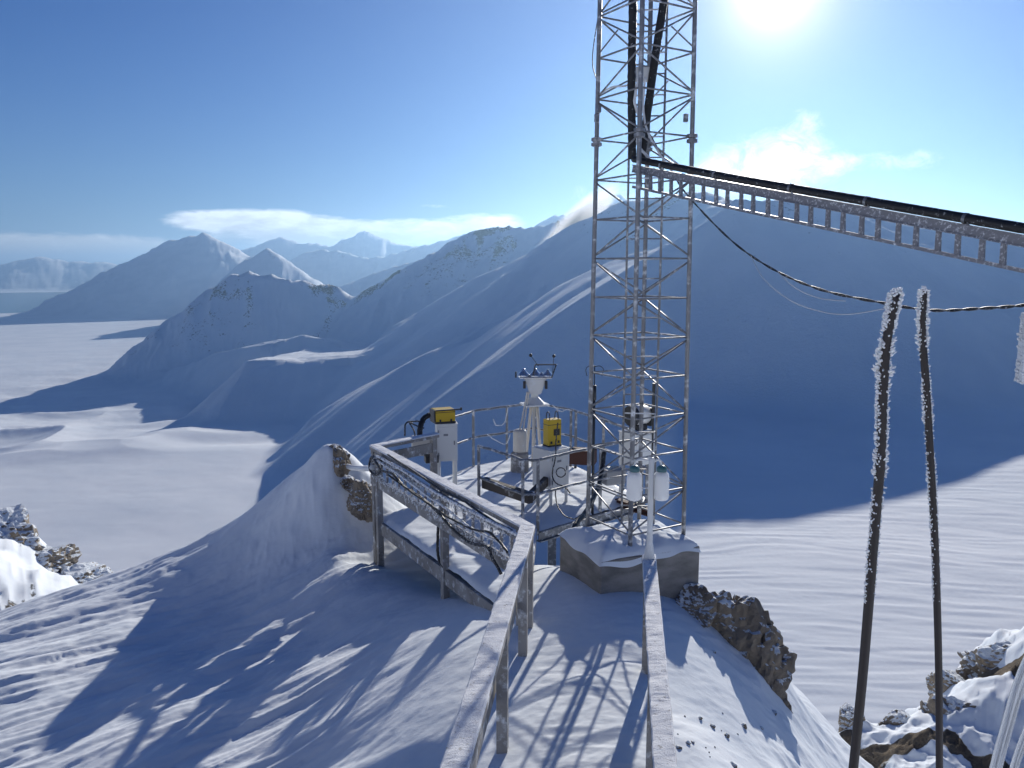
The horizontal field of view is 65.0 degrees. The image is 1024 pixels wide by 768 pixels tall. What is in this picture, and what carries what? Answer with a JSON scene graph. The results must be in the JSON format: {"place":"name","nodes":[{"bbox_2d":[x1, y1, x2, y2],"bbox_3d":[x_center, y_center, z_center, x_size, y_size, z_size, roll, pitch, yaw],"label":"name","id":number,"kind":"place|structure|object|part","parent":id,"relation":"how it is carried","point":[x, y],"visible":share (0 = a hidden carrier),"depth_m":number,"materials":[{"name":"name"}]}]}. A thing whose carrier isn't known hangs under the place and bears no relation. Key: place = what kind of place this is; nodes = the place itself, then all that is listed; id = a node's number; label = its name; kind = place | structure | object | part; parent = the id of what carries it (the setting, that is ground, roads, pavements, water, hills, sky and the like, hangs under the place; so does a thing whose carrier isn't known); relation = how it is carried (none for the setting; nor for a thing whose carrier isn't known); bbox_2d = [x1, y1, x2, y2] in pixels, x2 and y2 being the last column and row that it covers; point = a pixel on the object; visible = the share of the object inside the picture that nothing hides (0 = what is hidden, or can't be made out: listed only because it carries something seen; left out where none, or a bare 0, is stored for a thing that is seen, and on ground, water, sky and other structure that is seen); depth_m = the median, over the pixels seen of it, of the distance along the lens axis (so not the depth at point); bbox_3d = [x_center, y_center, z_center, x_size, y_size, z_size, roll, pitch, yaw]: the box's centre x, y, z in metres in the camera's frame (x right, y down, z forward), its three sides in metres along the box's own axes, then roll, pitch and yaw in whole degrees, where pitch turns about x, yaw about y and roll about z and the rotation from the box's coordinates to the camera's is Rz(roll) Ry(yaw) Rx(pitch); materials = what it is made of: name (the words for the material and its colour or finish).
{"place":"outdoors","nodes":[
{"label":"outdoors","id":0,"kind":"place"},
{"bbox_2d":[0,292,66,312],"bbox_3d":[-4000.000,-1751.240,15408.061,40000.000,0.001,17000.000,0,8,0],"label":"water","id":1,"kind":"structure","parent":0,"point":[18,302],"depth_m":11730.08,"materials":[{"name":"teal liquid"}]},
{"bbox_2d":[0,256,116,289],"bbox_3d":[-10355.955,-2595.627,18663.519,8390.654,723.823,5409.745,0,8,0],"label":"mountain","id":2,"kind":"structure","parent":0,"point":[39,273],"depth_m":17545.52,"materials":[{"name":"white snow"}]},
{"bbox_2d":[26,232,253,315],"bbox_3d":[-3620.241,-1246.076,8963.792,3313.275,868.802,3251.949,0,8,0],"label":"mountain","id":3,"kind":"structure","parent":0,"point":[171,277],"depth_m":8106.64,"materials":[{"name":"white snow"}]},
{"bbox_2d":[104,271,351,378],"bbox_3d":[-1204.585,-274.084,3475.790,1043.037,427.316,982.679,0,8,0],"label":"mountain","id":4,"kind":"structure","parent":0,"point":[236,311],"depth_m":3224.92,"materials":[{"name":"white snow"}]},
{"bbox_2d":[141,335,372,400],"bbox_3d":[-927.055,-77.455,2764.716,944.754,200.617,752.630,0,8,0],"label":"mountain","id":5,"kind":"structure","parent":0,"point":[204,379],"depth_m":2633.08,"materials":[{"name":"white snow"}]},
{"bbox_2d":[214,248,322,286],"bbox_3d":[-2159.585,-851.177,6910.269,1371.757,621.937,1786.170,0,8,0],"label":"mountain","id":6,"kind":"structure","parent":0,"point":[267,261],"depth_m":6694.59,"materials":[{"name":"white snow"}]},
{"bbox_2d":[183,345,372,424],"bbox_3d":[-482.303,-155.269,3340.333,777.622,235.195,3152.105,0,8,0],"label":"mountain","id":7,"kind":"structure","parent":0,"point":[291,387],"depth_m":1926.27,"materials":[{"name":"white snow"}]},
{"bbox_2d":[240,231,456,260],"bbox_3d":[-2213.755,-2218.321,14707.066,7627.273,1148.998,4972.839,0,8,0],"label":"mountain","id":8,"kind":"structure","parent":0,"point":[365,244],"depth_m":14154.89,"materials":[{"name":"white snow"}]},
{"bbox_2d":[339,260,417,295],"bbox_3d":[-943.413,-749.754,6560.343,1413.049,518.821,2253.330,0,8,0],"label":"mountain","id":9,"kind":"structure","parent":0,"point":[356,287],"depth_m":6285.72,"materials":[{"name":"white snow"}]},
{"bbox_2d":[290,231,471,286],"bbox_3d":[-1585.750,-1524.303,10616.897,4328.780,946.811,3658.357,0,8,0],"label":"mountain","id":10,"kind":"structure","parent":0,"point":[337,268],"depth_m":10419.48,"materials":[{"name":"white snow"}]},
{"bbox_2d":[320,204,613,343],"bbox_3d":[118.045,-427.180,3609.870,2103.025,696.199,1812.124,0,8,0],"label":"mountain","id":11,"kind":"structure","parent":0,"point":[374,313],"depth_m":3236.66,"materials":[{"name":"white snow"}]},
{"bbox_2d":[269,203,733,564],"bbox_3d":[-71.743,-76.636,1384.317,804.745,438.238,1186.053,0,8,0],"label":"mountain","id":12,"kind":"structure","parent":0,"point":[358,410],"depth_m":1073.42,"materials":[{"name":"white snow"}]},
{"bbox_2d":[0,444,1023,767],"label":"snow slope","id":13,"kind":"structure","parent":0,"point":[286,622],"depth_m":9.00,"materials":[{"name":"white snow"}]},
{"bbox_2d":[0,504,44,550],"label":"rock","id":14,"kind":"object","parent":13,"relation":"on","point":[16,525],"visible":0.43,"depth_m":43.36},
{"bbox_2d":[35,544,81,572],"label":"rock","id":15,"kind":"object","parent":13,"relation":"on","point":[55,559],"visible":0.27,"depth_m":42.85,"materials":[{"name":"stone"}]},
{"bbox_2d":[60,562,112,583],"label":"rock","id":16,"kind":"object","parent":13,"relation":"on","point":[82,573],"visible":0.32,"depth_m":42.44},
{"bbox_2d":[329,444,342,448],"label":"rock","id":17,"kind":"object","parent":13,"relation":"on","point":[339,446],"visible":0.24,"depth_m":13.38,"materials":[{"name":"brown stone"}]},
{"bbox_2d":[333,445,351,476],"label":"rock","id":18,"kind":"object","parent":13,"relation":"on","point":[341,459],"visible":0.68,"depth_m":13.05,"materials":[{"name":"brown stone"}]},
{"bbox_2d":[340,474,354,491],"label":"rock","id":19,"kind":"object","parent":13,"relation":"on","point":[346,482],"visible":0.71,"depth_m":12.67,"materials":[{"name":"brown stone"}]},
{"bbox_2d":[346,479,372,522],"bbox_3d":[-2.339,1.802,12.525,0.572,0.681,0.535,0,8,0],"label":"rock","id":20,"kind":"object","parent":13,"relation":"on","point":[359,503],"visible":0.87,"depth_m":12.35,"materials":[{"name":"brown stone"}]},
{"bbox_2d":[346,464,374,470],"bbox_3d":[-2.381,1.290,12.594,0.166,0.379,1.477,-4,9,-28],"label":"conduit","id":21,"kind":"object","parent":13,"relation":"on","point":[358,467],"visible":0.91,"depth_m":12.63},
{"bbox_2d":[369,444,533,625],"bbox_3d":[-0.955,2.213,10.321,0.173,2.090,4.441,-5,10,-30],"label":"timber handrail","id":22,"kind":"object","parent":13,"relation":"on","point":[510,519],"visible":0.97,"depth_m":10.11,"materials":[{"name":"grey wood"}]},
{"bbox_2d":[436,527,442,567],"bbox_3d":[-0.903,1.841,10.088,0.044,0.932,0.201,-5,10,-30],"label":"drop pipe","id":23,"kind":"object","parent":22,"relation":"attached to","point":[437,542],"visible":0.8,"depth_m":10.16,"materials":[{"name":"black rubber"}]},
{"bbox_2d":[371,454,515,560],"bbox_3d":[-1.019,1.480,10.138,0.110,0.410,4.204,-5,10,-30],"label":"cable ladder","id":24,"kind":"object","parent":22,"relation":"attached to","point":[500,552],"visible":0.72,"depth_m":9.71,"materials":[{"name":"grey metal"}]},
{"bbox_2d":[368,456,502,574],"bbox_3d":[-1.123,1.515,10.243,0.050,0.557,4.023,-5,10,-30],"label":"black cable","id":25,"kind":"object","parent":24,"relation":"hanging from","point":[448,524],"visible":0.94,"depth_m":9.67,"materials":[{"name":"black rubber"}]},
{"bbox_2d":[378,461,508,556],"bbox_3d":[-0.971,1.447,9.929,0.040,0.248,3.720,-5,10,-30],"label":"frosted cable","id":26,"kind":"object","parent":24,"relation":"attached to","point":[438,502],"visible":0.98,"depth_m":9.75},
{"bbox_2d":[376,455,516,535],"bbox_3d":[-0.907,1.315,9.819,0.047,0.094,4.109,-5,10,-30],"label":"frosted cable","id":27,"kind":"object","parent":24,"relation":"attached to","point":[502,527],"visible":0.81,"depth_m":9.47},
{"bbox_2d":[387,474,507,552],"bbox_3d":[-0.886,1.500,9.772,0.033,0.139,3.338,-5,10,-30],"label":"frosted cable","id":28,"kind":"object","parent":24,"relation":"attached to","point":[456,521],"visible":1,"depth_m":9.50,"materials":[{"name":"black rubber"}]},
{"bbox_2d":[387,454,511,529],"bbox_3d":[-0.871,1.261,9.809,0.036,0.142,3.455,-5,10,-30],"label":"frosted cable","id":29,"kind":"object","parent":22,"relation":"attached to","point":[445,492],"visible":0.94,"depth_m":9.72,"materials":[{"name":"black rubber"}]},
{"bbox_2d":[381,498,536,617],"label":"timber deck","id":30,"kind":"structure","parent":13,"relation":"on","point":[473,577],"depth_m":10.61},
{"bbox_2d":[371,432,439,498],"bbox_3d":[-1.640,1.902,12.643,0.152,2.137,1.257,8,11,43],"label":"timber handrail","id":31,"kind":"object","parent":30,"relation":"attached to","point":[430,448],"visible":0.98,"depth_m":12.67,"materials":[{"name":"grey wood"}]},
{"bbox_2d":[440,524,534,767],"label":"timber handrail","id":32,"kind":"object","parent":13,"relation":"on","point":[488,680],"visible":1,"depth_m":6.09,"materials":[{"name":"grey wood"}]},
{"bbox_2d":[438,455,647,565],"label":"instrument platform","id":33,"kind":"structure","parent":13,"relation":"on","point":[554,522],"depth_m":12.91,"materials":[{"name":"metal"}]},
{"bbox_2d":[435,420,457,484],"bbox_3d":[-1.109,1.230,13.609,0.360,1.185,0.325,-2,8,-12],"label":"cabinet","id":34,"kind":"object","parent":33,"relation":"on","point":[447,450],"visible":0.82,"depth_m":13.43,"materials":[{"name":"grey metal"}]},
{"bbox_2d":[411,435,429,455],"bbox_3d":[-1.482,1.036,13.589,0.420,0.300,0.300,-1,8,-10],"label":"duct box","id":35,"kind":"object","parent":34,"relation":"attached to","point":[420,443],"visible":0.22,"depth_m":13.42,"materials":[{"name":"grey metal"}]},
{"bbox_2d":[424,454,438,463],"bbox_3d":[-1.347,1.243,13.417,0.220,0.120,0.200,-2,9,-15],"label":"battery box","id":36,"kind":"object","parent":34,"relation":"attached to","point":[426,458],"visible":0.62,"depth_m":13.32,"materials":[{"name":"black plastic"}]},
{"bbox_2d":[429,407,461,423],"bbox_3d":[-1.112,0.511,13.521,0.484,0.257,0.335,-3,9,-22],"label":"instrument case","id":37,"kind":"object","parent":34,"relation":"on","point":[442,415],"visible":1,"depth_m":13.38,"materials":[{"name":"yellow plastic"}]},
{"bbox_2d":[417,413,430,434],"bbox_3d":[-1.475,0.667,13.284,0.132,0.364,0.303,6,10,34],"label":"hose","id":38,"kind":"object","parent":37,"relation":"hanging from","point":[424,418],"visible":0.94,"depth_m":13.23,"materials":[{"name":"black rubber"}]},
{"bbox_2d":[404,420,418,435],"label":"cable","id":39,"kind":"object","parent":38,"relation":"attached to","point":[405,425],"visible":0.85,"depth_m":13.28,"materials":[{"name":"black rubber"}]},
{"bbox_2d":[409,422,423,435],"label":"cable","id":40,"kind":"object","parent":38,"relation":"attached to","point":[410,423],"visible":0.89,"depth_m":13.29,"materials":[{"name":"black rubber"}]},
{"bbox_3d":[-1.083,0.987,13.423,0.305,0.541,0.021,-2,8,-12],"label":"door","id":41,"kind":"part","parent":34,"relation":"part of","materials":[{"name":"grey plastic"}]},
{"bbox_2d":[482,477,547,503],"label":"floor beam","id":42,"kind":"structure","parent":33,"relation":"on","point":[510,494],"depth_m":12.05,"materials":[{"name":"brown wood"}]},
{"bbox_2d":[511,429,528,472],"bbox_3d":[0.142,1.240,14.730,0.340,0.845,0.323,0,8,0],"label":"canister","id":43,"kind":"object","parent":33,"relation":"on","point":[519,443],"visible":0.94,"depth_m":14.62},
{"bbox_2d":[515,354,556,466],"bbox_3d":[0.436,0.513,14.928,0.760,2.214,0.512,0,8,0],"label":"sun tracker","id":44,"kind":"object","parent":33,"relation":"on","point":[535,381],"visible":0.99,"depth_m":14.76,"materials":[{"name":"silver metal"}]},
{"bbox_2d":[519,392,527,429],"bbox_3d":[0.183,0.542,14.642,0.074,0.794,0.293,7,11,39],"label":"pale cable","id":45,"kind":"object","parent":44,"relation":"hanging from","point":[523,410],"visible":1,"depth_m":14.68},
{"bbox_2d":[522,392,529,430],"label":"pale cable","id":46,"kind":"object","parent":44,"relation":"hanging from","point":[526,411],"visible":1,"depth_m":14.67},
{"bbox_2d":[532,444,569,505],"bbox_3d":[0.616,1.454,12.736,0.424,0.992,0.449,-7,11,-41],"label":"cabinet","id":47,"kind":"object","parent":33,"relation":"on","point":[541,451],"visible":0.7,"depth_m":12.55,"materials":[{"name":"grey plastic"}]},
{"bbox_2d":[543,411,561,446],"bbox_3d":[0.634,0.704,12.627,0.252,0.559,0.177,-5,9,-30],"label":"instrument case","id":48,"kind":"object","parent":47,"relation":"on","point":[549,430],"visible":0.98,"depth_m":12.57,"materials":[{"name":"yellow plastic"}]},
{"bbox_3d":[0.754,1.333,12.553,0.357,0.531,0.021,-7,11,-41],"label":"door","id":49,"kind":"part","parent":47,"relation":"part of","materials":[{"name":"grey plastic"}]},
{"bbox_2d":[555,467,565,477],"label":"cable","id":50,"kind":"object","parent":47,"relation":"attached to","point":[563,475],"visible":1,"depth_m":12.37,"materials":[{"name":"black rubber"}]},
{"bbox_2d":[552,423,570,493],"bbox_3d":[0.773,1.133,12.299,0.302,1.068,0.145,3,9,20],"label":"cable","id":51,"kind":"object","parent":47,"relation":"attached to","point":[555,460],"visible":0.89,"depth_m":12.30,"materials":[{"name":"black rubber"}]},
{"bbox_2d":[455,404,648,501],"bbox_3d":[0.970,1.120,14.743,3.656,1.157,2.177,4,9,23],"label":"steel railing","id":52,"kind":"object","parent":33,"relation":"on","point":[569,435],"visible":0.55,"depth_m":15.19,"materials":[{"name":"grey metal"}]},
{"bbox_2d":[487,434,510,443],"bbox_3d":[-0.248,1.053,15.308,0.458,0.201,0.025,0,8,0],"label":"rimed wire","id":53,"kind":"object","parent":52,"relation":"hanging from","point":[498,441],"visible":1,"depth_m":15.30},
{"bbox_2d":[477,439,643,534],"bbox_3d":[0.939,1.508,12.170,2.776,1.127,1.181,-2,8,-13],"label":"steel railing","id":54,"kind":"object","parent":33,"relation":"on","point":[538,493],"visible":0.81,"depth_m":11.70,"materials":[{"name":"grey metal"}]},
{"bbox_2d":[555,491,579,519],"bbox_3d":[0.763,1.776,11.659,0.108,0.241,0.872,-3,9,-21],"label":"cable","id":55,"kind":"object","parent":33,"relation":"on","point":[561,511],"visible":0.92,"depth_m":11.69,"materials":[{"name":"grey rubber"}]},
{"bbox_2d":[570,447,596,465],"bbox_3d":[1.209,1.222,13.616,0.420,0.240,0.300,2,9,15],"label":"rusty box","id":56,"kind":"object","parent":33,"relation":"on","point":[578,458],"visible":0.69,"depth_m":13.49,"materials":[{"name":"red metal"}]},
{"bbox_2d":[585,365,603,514],"bbox_3d":[1.232,0.864,12.149,0.271,2.308,0.064,0,8,0],"label":"antenna pole","id":57,"kind":"object","parent":33,"relation":"on","point":[593,437],"visible":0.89,"depth_m":12.12,"materials":[{"name":"black metal"}]},
{"bbox_2d":[602,466,625,485],"bbox_3d":[1.561,1.428,12.534,0.340,0.240,0.300,-3,9,-20],"label":"equipment box","id":58,"kind":"object","parent":33,"relation":"on","point":[613,481],"visible":0.64,"depth_m":12.40,"materials":[{"name":"grey plastic"}]},
{"bbox_2d":[615,498,647,515],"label":"steel beam","id":59,"kind":"structure","parent":33,"relation":"attached to","point":[643,511],"depth_m":12.63,"materials":[{"name":"brown metal"}]},
{"bbox_2d":[618,428,654,501],"bbox_3d":[2.023,1.310,13.067,0.488,1.183,0.387,-6,10,-38],"label":"cabinet","id":60,"kind":"object","parent":33,"relation":"on","point":[627,444],"visible":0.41,"depth_m":12.91,"materials":[{"name":"grey metal"}]},
{"bbox_2d":[625,405,651,430],"bbox_3d":[2.048,0.540,12.968,0.402,0.420,0.330,-6,10,-36],"label":"cylinder instrument","id":61,"kind":"object","parent":60,"relation":"on","point":[647,422],"visible":0.65,"depth_m":12.88,"materials":[{"name":"black plastic"}]},
{"bbox_3d":[2.131,1.048,12.880,0.409,0.453,0.021,-6,10,-38],"label":"door","id":62,"kind":"part","parent":60,"relation":"part of","materials":[{"name":"grey plastic"}]},
{"bbox_2d":[651,383,655,454],"bbox_3d":[2.267,0.667,12.929,0.046,1.374,0.060,0,8,0],"label":"panel antenna","id":63,"kind":"object","parent":60,"relation":"attached to","point":[653,397],"visible":0.57,"depth_m":12.86,"materials":[{"name":"black plastic"}]},
{"bbox_2d":[558,519,700,598],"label":"concrete block","id":64,"kind":"structure","parent":13,"relation":"on","point":[601,559],"depth_m":9.45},
{"bbox_2d":[571,451,605,527],"bbox_3d":[1.076,1.468,11.031,0.105,0.711,1.935,3,9,18],"label":"black hose","id":65,"kind":"object","parent":64,"relation":"attached to","point":[579,519],"visible":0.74,"depth_m":11.23,"materials":[{"name":"rubber"}]},
{"bbox_2d":[586,0,697,546],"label":"lattice mast","id":66,"kind":"object","parent":64,"relation":"on","point":[642,70],"visible":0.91,"depth_m":9.38,"materials":[{"name":"metal"}]},
{"bbox_2d":[592,24,596,77],"bbox_3d":[0.956,-3.848,9.245,0.072,0.709,0.011,0,8,0],"label":"thin wire","id":67,"kind":"object","parent":66,"relation":"attached to","point":[593,50],"visible":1,"depth_m":9.25,"materials":[{"name":"grey metal"}]},
{"bbox_2d":[603,74,636,92],"bbox_3d":[1.174,-3.402,9.124,0.502,0.172,0.097,6,10,37],"label":"frosted strap","id":68,"kind":"object","parent":66,"relation":"attached to","point":[605,90],"visible":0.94,"depth_m":9.08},
{"bbox_2d":[627,0,636,159],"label":"insulated pipe","id":69,"kind":"object","parent":66,"relation":"attached to","point":[631,74],"visible":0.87,"depth_m":8.92,"materials":[{"name":"black rubber"}]},
{"bbox_2d":[633,78,650,158],"bbox_3d":[1.456,-2.947,8.940,0.222,0.901,0.074,5,9,29],"label":"frosted strap","id":70,"kind":"object","parent":66,"relation":"attached to","point":[636,110],"visible":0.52,"depth_m":8.93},
{"bbox_2d":[641,0,667,157],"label":"insulated pipe","id":71,"kind":"object","parent":66,"relation":"attached to","point":[653,68],"visible":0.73,"depth_m":9.00,"materials":[{"name":"black rubber"}]},
{"bbox_2d":[642,77,672,171],"bbox_3d":[1.634,-2.842,8.900,0.416,1.096,0.055,4,9,23],"label":"frosted strap","id":72,"kind":"object","parent":66,"relation":"attached to","point":[649,135],"visible":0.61,"depth_m":8.93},
{"bbox_2d":[632,163,1023,272],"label":"cable tray","id":73,"kind":"object","parent":66,"relation":"attached to","point":[1005,239],"visible":0.95,"depth_m":6.67,"materials":[{"name":"metal"}]},
{"bbox_2d":[631,156,1023,233],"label":"insulated pipe","id":74,"kind":"object","parent":73,"relation":"on","point":[982,221],"visible":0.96,"depth_m":6.62,"materials":[{"name":"black rubber"}]},
{"bbox_2d":[650,134,1023,311],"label":"twisted cable","id":75,"kind":"object","parent":66,"relation":"attached to","point":[883,303],"visible":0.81,"depth_m":6.77,"materials":[{"name":"black rubber"}]},
{"bbox_2d":[778,272,844,300],"bbox_3d":[2.676,-0.887,7.266,0.049,0.246,0.907,-3,9,-20],"label":"thin wire","id":76,"kind":"object","parent":75,"relation":"hanging from","point":[808,294],"visible":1,"depth_m":7.25,"materials":[{"name":"grey metal"}]},
{"bbox_2d":[751,256,884,314],"bbox_3d":[2.650,-0.904,7.230,0.094,0.518,1.721,-3,9,-21],"label":"thin wire","id":77,"kind":"object","parent":75,"relation":"hanging from","point":[810,308],"visible":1,"depth_m":7.20,"materials":[{"name":"grey metal"}]},
{"bbox_2d":[642,554,676,767],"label":"timber handrail","id":78,"kind":"object","parent":13,"relation":"on","point":[660,748],"visible":0.99,"depth_m":5.40,"materials":[{"name":"grey wood"}]},
{"bbox_2d":[626,457,668,559],"bbox_3d":[1.226,1.132,7.287,0.384,0.950,0.140,0,8,0],"label":"bottle sampler","id":79,"kind":"object","parent":78,"relation":"on","point":[658,485],"visible":1,"depth_m":7.21,"materials":[{"name":"white plastic"}]},
{"bbox_2d":[675,583,717,627],"bbox_3d":[2.161,2.676,9.454,0.583,0.632,0.682,0,8,0],"label":"rock","id":80,"kind":"object","parent":13,"relation":"on","point":[698,602],"visible":0.55,"depth_m":9.33,"materials":[{"name":"grey stone"}]},
{"bbox_2d":[711,590,746,643],"bbox_3d":[2.487,2.888,9.641,1.038,0.975,0.593,6,10,36],"label":"rock","id":81,"kind":"object","parent":13,"relation":"on","point":[722,619],"visible":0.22,"depth_m":9.34,"materials":[{"name":"brown stone"}]},
{"bbox_2d":[715,594,788,658],"bbox_3d":[2.794,3.154,9.732,1.210,1.427,0.905,-5,10,-32],"label":"rock","id":82,"kind":"object","parent":13,"relation":"on","point":[751,615],"visible":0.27,"depth_m":9.29,"materials":[{"name":"brown stone"}]},
{"bbox_2d":[748,625,796,698],"bbox_3d":[2.919,3.562,9.536,0.701,1.576,0.845,-5,9,-29],"label":"rock","id":83,"kind":"object","parent":13,"relation":"on","point":[770,661],"visible":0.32,"depth_m":9.25,"materials":[{"name":"brown stone"}]},
{"bbox_2d":[773,680,792,712],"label":"rock","id":84,"kind":"object","parent":13,"relation":"on","point":[776,685],"visible":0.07,"depth_m":9.24,"materials":[{"name":"brown stone"}]},
{"bbox_2d":[838,702,864,732],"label":"rock","id":85,"kind":"object","parent":13,"relation":"on","point":[846,714],"visible":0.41,"depth_m":19.48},
{"bbox_2d":[848,287,904,767],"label":"frosted pole","id":86,"kind":"object","parent":13,"relation":"on","point":[881,369],"visible":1,"depth_m":2.15,"materials":[{"name":"black"}]},
{"bbox_2d":[877,709,910,725],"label":"rock","id":87,"kind":"object","parent":13,"relation":"on","point":[895,717],"visible":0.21,"depth_m":19.20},
{"bbox_2d":[914,286,942,767],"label":"frosted pole","id":88,"kind":"object","parent":13,"relation":"on","point":[922,319],"visible":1,"depth_m":2.31,"materials":[{"name":"black"}]},
{"bbox_2d":[926,669,965,695],"bbox_3d":[11.692,8.146,21.507,1.137,1.214,1.541,6,10,34],"label":"rock","id":89,"kind":"object","parent":13,"relation":"on","point":[951,678],"visible":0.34,"depth_m":21.30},
{"bbox_2d":[918,694,977,719],"bbox_3d":[10.646,8.515,19.238,1.637,2.116,1.764,0,8,0],"label":"rock","id":90,"kind":"object","parent":13,"relation":"on","point":[951,704],"visible":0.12,"depth_m":19.13,"materials":[{"name":"grey stone"}]},
{"bbox_2d":[956,640,1011,679],"bbox_3d":[13.241,7.614,21.462,2.047,1.549,1.975,0,8,0],"label":"rock","id":91,"kind":"object","parent":13,"relation":"on","point":[978,661],"visible":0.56,"depth_m":21.36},
{"bbox_2d":[989,657,1023,767],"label":"handrail","id":92,"kind":"object","parent":13,"relation":"on","point":[1007,724],"visible":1,"depth_m":1.61,"materials":[{"name":"metal"}]},
{"bbox_2d":[0,287,1023,731],"bbox_3d":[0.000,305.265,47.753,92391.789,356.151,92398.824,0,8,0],"label":"glacier","id":93,"kind":"object","parent":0,"point":[98,465],"visible":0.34,"depth_m":689.62,"materials":[{"name":"white snow"}]},
{"bbox_2d":[0,0,1023,264],"label":"sky","id":94,"kind":"structure","parent":0,"point":[128,128],"materials":[{"name":"blue"}]},
{"bbox_2d":[359,192,732,372],"bbox_3d":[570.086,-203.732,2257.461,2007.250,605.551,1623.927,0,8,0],"label":"mountain","id":95,"kind":"structure","parent":0,"point":[512,288],"depth_m":1867.94,"materials":[{"name":"white snow"}]},
{"bbox_2d":[534,194,626,226],"bbox_3d":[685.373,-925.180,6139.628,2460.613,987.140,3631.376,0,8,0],"label":"mountain","id":96,"kind":"structure","parent":0,"point":[609,200],"depth_m":5827.31,"materials":[{"name":"white snow"}]},
{"bbox_2d":[696,199,1023,411],"bbox_3d":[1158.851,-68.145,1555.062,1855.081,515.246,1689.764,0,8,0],"label":"mountain","id":97,"kind":"structure","parent":0,"point":[760,338],"depth_m":1017.43,"materials":[{"name":"white snow"}]},
{"bbox_2d":[1014,312,1023,384],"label":"frosted board","id":98,"kind":"object","parent":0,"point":[1019,373],"visible":1,"depth_m":2.23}
]}

